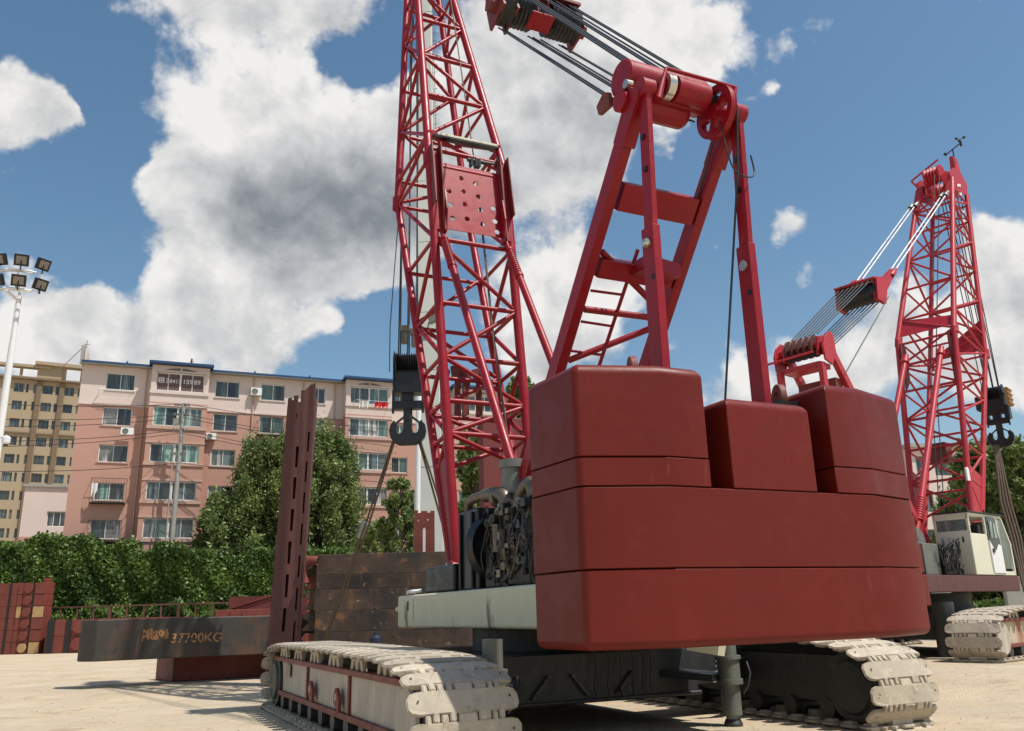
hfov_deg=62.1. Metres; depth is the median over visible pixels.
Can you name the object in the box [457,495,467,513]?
broadleaf tree
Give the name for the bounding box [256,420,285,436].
window cage
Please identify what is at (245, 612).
red ramp
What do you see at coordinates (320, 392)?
window
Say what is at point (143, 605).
railing
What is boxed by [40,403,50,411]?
window
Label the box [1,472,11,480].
window
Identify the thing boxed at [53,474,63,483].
window
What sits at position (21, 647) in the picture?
red slab
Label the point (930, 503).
window
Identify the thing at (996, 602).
weeds
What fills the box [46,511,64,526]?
window
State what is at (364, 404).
laundry
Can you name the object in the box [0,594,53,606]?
red slab
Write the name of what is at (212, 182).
sky
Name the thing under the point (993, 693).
ground
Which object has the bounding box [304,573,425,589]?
rusty slab
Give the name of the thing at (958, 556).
crawler crane
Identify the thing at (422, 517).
slotted plate
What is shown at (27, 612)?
red slab
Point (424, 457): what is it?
wire sling
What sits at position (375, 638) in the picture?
blue canister
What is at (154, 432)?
power line
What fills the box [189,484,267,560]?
broadleaf tree
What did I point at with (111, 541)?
window cage
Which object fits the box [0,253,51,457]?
floodlight mast
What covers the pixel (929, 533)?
window
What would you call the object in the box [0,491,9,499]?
window
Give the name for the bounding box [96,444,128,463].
window
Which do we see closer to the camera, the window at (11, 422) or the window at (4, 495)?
the window at (4, 495)
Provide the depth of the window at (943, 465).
70.96 m
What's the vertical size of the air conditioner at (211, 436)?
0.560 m
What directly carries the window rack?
attached to the apartment block at (141, 514)
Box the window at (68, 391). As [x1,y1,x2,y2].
[64,387,74,395]
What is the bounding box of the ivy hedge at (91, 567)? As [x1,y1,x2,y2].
[0,530,369,630]
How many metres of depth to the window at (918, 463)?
70.70 m
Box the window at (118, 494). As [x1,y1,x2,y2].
[92,482,124,501]
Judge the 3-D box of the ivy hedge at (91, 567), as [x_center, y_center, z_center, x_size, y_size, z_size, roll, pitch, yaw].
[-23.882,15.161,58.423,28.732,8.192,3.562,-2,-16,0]
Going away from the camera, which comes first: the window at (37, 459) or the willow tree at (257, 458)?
the willow tree at (257, 458)
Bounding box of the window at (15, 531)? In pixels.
[13,528,17,537]
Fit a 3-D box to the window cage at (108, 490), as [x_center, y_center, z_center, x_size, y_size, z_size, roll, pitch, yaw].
[-29.839,9.291,62.914,2.440,1.870,0.570,5,-17,-22]
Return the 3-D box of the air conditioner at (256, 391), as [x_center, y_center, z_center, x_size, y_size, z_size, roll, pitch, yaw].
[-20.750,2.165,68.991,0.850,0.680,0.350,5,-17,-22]
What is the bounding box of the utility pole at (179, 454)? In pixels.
[165,403,189,542]
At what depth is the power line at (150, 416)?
60.00 m
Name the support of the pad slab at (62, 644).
on the ground
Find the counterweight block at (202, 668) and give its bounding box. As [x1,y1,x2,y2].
[155,654,265,681]
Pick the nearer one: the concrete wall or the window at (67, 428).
the concrete wall
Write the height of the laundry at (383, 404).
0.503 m
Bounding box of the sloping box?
[228,595,271,609]
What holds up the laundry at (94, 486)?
hanging from the window cage at (108, 490)
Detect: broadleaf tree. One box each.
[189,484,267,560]
[375,475,414,552]
[455,430,478,507]
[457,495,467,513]
[505,376,535,418]
[930,486,975,607]
[945,433,1014,601]
[979,434,1023,594]
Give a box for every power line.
[0,463,378,481]
[2,433,392,468]
[5,417,392,452]
[6,414,395,446]
[8,403,388,429]
[24,430,394,464]
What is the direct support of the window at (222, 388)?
in the apartment block at (141, 514)
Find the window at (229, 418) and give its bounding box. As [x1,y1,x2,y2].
[211,414,237,432]
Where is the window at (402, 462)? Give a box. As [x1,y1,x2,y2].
[391,457,407,473]
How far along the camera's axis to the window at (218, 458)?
67.02 m
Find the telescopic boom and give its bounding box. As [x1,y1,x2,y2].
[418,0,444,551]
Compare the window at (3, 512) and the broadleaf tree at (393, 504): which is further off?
the window at (3, 512)
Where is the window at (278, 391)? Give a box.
[260,384,285,401]
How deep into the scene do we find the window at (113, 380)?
65.65 m
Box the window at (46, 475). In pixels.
[44,474,48,482]
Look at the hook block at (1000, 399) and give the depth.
33.97 m
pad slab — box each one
[43,636,79,653]
[45,616,188,636]
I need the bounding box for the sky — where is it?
[0,0,1023,480]
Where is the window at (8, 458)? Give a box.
[3,454,14,462]
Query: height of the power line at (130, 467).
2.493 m
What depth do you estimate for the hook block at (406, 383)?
23.30 m
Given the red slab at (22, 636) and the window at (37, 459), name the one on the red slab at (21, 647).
the red slab at (22, 636)
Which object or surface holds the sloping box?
on the red ramp
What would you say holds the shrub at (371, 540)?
on the ground
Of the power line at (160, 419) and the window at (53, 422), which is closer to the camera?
the power line at (160, 419)
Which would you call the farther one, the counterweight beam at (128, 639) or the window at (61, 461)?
the window at (61, 461)
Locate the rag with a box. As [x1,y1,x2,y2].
[406,589,421,594]
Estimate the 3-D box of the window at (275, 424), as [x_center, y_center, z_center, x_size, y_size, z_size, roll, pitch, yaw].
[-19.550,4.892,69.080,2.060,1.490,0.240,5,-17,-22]
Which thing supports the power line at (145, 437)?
attached to the utility pole at (179, 454)
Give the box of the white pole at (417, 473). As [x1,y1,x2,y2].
[414,396,420,520]
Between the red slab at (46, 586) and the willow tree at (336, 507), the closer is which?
the red slab at (46, 586)
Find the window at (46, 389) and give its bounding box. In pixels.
[42,385,52,394]
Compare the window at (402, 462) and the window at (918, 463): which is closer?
the window at (918, 463)
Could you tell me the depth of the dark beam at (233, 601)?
34.78 m
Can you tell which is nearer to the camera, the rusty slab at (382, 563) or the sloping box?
the rusty slab at (382, 563)
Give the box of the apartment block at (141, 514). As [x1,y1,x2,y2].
[63,340,519,550]
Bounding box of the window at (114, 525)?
[89,520,120,539]
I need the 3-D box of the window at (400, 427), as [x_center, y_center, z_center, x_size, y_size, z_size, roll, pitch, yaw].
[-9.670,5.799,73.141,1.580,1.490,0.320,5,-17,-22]
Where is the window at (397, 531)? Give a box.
[394,526,406,541]
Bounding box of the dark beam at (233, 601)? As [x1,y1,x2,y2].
[229,596,309,614]
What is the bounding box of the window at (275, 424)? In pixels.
[259,416,283,434]
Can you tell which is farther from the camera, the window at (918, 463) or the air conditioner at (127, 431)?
the window at (918, 463)
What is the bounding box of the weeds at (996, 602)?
[973,597,1004,607]
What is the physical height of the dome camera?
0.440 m
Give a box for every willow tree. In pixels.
[219,419,312,587]
[269,411,370,548]
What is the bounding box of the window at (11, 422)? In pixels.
[9,418,19,425]
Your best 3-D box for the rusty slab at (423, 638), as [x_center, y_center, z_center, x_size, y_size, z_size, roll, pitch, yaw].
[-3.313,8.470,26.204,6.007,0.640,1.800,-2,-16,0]
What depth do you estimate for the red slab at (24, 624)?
53.36 m
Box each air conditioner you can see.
[120,427,133,436]
[206,433,215,440]
[250,387,261,396]
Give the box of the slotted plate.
[414,510,434,551]
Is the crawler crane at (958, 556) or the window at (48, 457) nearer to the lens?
the crawler crane at (958, 556)
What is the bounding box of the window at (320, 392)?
[315,388,325,404]
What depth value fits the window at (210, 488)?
66.36 m
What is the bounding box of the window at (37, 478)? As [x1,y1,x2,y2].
[30,473,41,482]
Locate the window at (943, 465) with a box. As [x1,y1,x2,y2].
[935,464,951,474]
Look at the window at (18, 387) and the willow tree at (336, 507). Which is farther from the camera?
the window at (18, 387)
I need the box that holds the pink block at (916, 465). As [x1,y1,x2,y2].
[902,443,956,592]
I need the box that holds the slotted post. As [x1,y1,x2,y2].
[264,383,317,685]
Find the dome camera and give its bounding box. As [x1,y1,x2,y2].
[0,435,10,445]
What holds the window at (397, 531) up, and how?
in the apartment block at (141, 514)
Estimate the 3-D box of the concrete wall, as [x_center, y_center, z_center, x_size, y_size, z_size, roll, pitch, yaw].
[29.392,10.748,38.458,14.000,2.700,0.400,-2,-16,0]
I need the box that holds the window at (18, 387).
[14,383,23,391]
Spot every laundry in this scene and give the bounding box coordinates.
[91,483,97,494]
[359,401,367,407]
[374,402,387,408]
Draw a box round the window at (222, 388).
[214,381,239,398]
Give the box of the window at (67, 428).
[60,422,69,430]
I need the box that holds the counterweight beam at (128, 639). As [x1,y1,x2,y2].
[77,615,313,661]
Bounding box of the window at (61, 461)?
[56,457,65,465]
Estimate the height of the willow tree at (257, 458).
16.264 m
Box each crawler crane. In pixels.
[260,0,939,730]
[768,136,1023,662]
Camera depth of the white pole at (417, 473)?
31.12 m
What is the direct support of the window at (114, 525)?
in the apartment block at (141, 514)
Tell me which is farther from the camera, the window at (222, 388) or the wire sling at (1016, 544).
the window at (222, 388)
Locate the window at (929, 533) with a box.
[927,530,933,538]
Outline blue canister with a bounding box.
[370,632,381,643]
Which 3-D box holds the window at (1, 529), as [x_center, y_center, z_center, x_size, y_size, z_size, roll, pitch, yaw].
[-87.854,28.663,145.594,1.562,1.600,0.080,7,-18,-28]
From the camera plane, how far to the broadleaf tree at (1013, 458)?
43.41 m
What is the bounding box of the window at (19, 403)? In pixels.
[11,400,21,409]
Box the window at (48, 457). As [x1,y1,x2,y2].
[46,456,50,464]
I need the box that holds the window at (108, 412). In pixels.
[100,407,131,426]
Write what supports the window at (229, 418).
in the apartment block at (141, 514)
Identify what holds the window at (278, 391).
in the apartment block at (141, 514)
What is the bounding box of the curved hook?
[304,555,318,584]
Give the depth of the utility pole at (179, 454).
63.10 m
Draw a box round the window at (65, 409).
[62,404,71,412]
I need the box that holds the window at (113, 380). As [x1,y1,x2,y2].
[104,373,135,392]
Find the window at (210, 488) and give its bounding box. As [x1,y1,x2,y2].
[207,486,232,497]
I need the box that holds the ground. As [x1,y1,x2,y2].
[0,640,1023,730]
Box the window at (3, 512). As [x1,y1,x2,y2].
[0,509,6,518]
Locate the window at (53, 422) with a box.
[51,421,54,429]
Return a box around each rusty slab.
[301,609,452,631]
[301,628,471,647]
[302,587,426,610]
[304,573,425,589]
[307,551,446,574]
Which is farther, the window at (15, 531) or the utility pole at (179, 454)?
the window at (15, 531)
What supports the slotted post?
on the ground
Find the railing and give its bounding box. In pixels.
[41,602,228,629]
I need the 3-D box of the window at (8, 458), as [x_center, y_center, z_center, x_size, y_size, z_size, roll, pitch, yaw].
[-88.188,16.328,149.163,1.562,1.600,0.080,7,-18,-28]
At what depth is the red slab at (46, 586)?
53.99 m
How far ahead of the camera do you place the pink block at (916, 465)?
70.37 m
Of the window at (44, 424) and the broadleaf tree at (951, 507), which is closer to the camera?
the broadleaf tree at (951, 507)
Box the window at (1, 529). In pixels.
[0,528,4,537]
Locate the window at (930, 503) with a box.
[928,495,932,511]
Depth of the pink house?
84.47 m
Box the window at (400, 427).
[397,424,402,432]
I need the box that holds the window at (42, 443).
[35,438,46,446]
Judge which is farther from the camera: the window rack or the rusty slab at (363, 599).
the window rack
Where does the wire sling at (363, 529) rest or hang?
hanging from the hook block at (406, 383)
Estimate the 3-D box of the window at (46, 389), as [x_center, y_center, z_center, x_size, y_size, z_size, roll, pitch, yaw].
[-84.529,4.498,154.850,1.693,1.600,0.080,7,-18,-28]
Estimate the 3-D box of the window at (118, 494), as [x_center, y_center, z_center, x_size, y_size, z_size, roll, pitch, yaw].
[-29.949,9.422,63.250,2.180,1.390,0.320,5,-17,-22]
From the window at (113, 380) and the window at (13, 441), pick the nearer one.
the window at (113, 380)
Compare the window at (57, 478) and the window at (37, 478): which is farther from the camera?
the window at (57, 478)
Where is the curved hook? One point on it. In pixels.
(311, 560)
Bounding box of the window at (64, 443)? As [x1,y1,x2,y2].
[58,440,67,447]
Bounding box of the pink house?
[18,484,68,542]
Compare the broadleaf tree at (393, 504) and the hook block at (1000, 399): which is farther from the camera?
the broadleaf tree at (393, 504)
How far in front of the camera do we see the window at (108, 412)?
64.88 m
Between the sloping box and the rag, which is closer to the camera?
the rag
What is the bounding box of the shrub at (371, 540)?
[348,511,401,553]
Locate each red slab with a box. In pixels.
[0,578,54,594]
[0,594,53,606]
[0,606,51,618]
[0,618,50,630]
[0,629,45,642]
[0,641,44,654]
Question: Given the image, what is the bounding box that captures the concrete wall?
[1003,576,1023,605]
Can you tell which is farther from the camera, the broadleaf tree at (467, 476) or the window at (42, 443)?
the window at (42, 443)
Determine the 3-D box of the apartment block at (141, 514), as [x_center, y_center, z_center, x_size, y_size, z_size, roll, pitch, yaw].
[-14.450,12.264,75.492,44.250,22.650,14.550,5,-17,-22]
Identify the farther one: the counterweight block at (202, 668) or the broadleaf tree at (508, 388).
the broadleaf tree at (508, 388)
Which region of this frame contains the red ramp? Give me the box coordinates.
[216,609,269,616]
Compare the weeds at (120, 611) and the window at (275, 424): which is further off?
the window at (275, 424)
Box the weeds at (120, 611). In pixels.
[39,595,245,629]
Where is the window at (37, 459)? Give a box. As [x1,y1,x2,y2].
[33,455,44,464]
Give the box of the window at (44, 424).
[37,420,48,428]
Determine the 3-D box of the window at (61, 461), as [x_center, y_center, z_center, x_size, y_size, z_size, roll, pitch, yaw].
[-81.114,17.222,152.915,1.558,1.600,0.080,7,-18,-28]
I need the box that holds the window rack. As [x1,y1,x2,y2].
[98,388,136,398]
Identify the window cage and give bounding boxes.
[87,520,121,542]
[89,477,127,504]
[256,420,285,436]
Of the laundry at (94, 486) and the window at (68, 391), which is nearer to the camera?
the laundry at (94, 486)
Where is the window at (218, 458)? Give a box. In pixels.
[210,449,235,467]
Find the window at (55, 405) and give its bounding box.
[53,404,57,411]
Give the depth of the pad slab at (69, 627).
52.78 m
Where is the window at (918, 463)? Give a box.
[915,456,922,474]
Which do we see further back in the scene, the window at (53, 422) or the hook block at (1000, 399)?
the window at (53, 422)
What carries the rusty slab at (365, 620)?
on the rusty slab at (423, 638)
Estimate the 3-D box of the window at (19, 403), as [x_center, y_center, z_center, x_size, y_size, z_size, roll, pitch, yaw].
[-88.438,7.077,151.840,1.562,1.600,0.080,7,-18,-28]
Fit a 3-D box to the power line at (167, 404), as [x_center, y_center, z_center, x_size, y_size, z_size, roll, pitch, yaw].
[-22.306,3.624,62.118,27.511,2.866,6.209,10,-20,-34]
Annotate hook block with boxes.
[389,325,426,445]
[974,384,1014,447]
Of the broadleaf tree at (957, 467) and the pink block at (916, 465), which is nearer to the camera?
the broadleaf tree at (957, 467)
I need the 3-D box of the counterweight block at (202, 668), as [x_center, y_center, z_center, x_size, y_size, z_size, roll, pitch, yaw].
[-8.199,9.563,27.263,5.796,0.690,1.610,7,-18,-27]
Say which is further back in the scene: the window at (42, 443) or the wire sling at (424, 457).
the window at (42, 443)
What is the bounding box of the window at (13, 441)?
[9,436,16,444]
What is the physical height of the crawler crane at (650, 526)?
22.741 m
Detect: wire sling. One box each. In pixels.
[323,441,394,640]
[419,442,440,521]
[993,445,1023,591]
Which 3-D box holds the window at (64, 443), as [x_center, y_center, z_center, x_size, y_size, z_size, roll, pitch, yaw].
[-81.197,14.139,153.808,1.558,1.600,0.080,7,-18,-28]

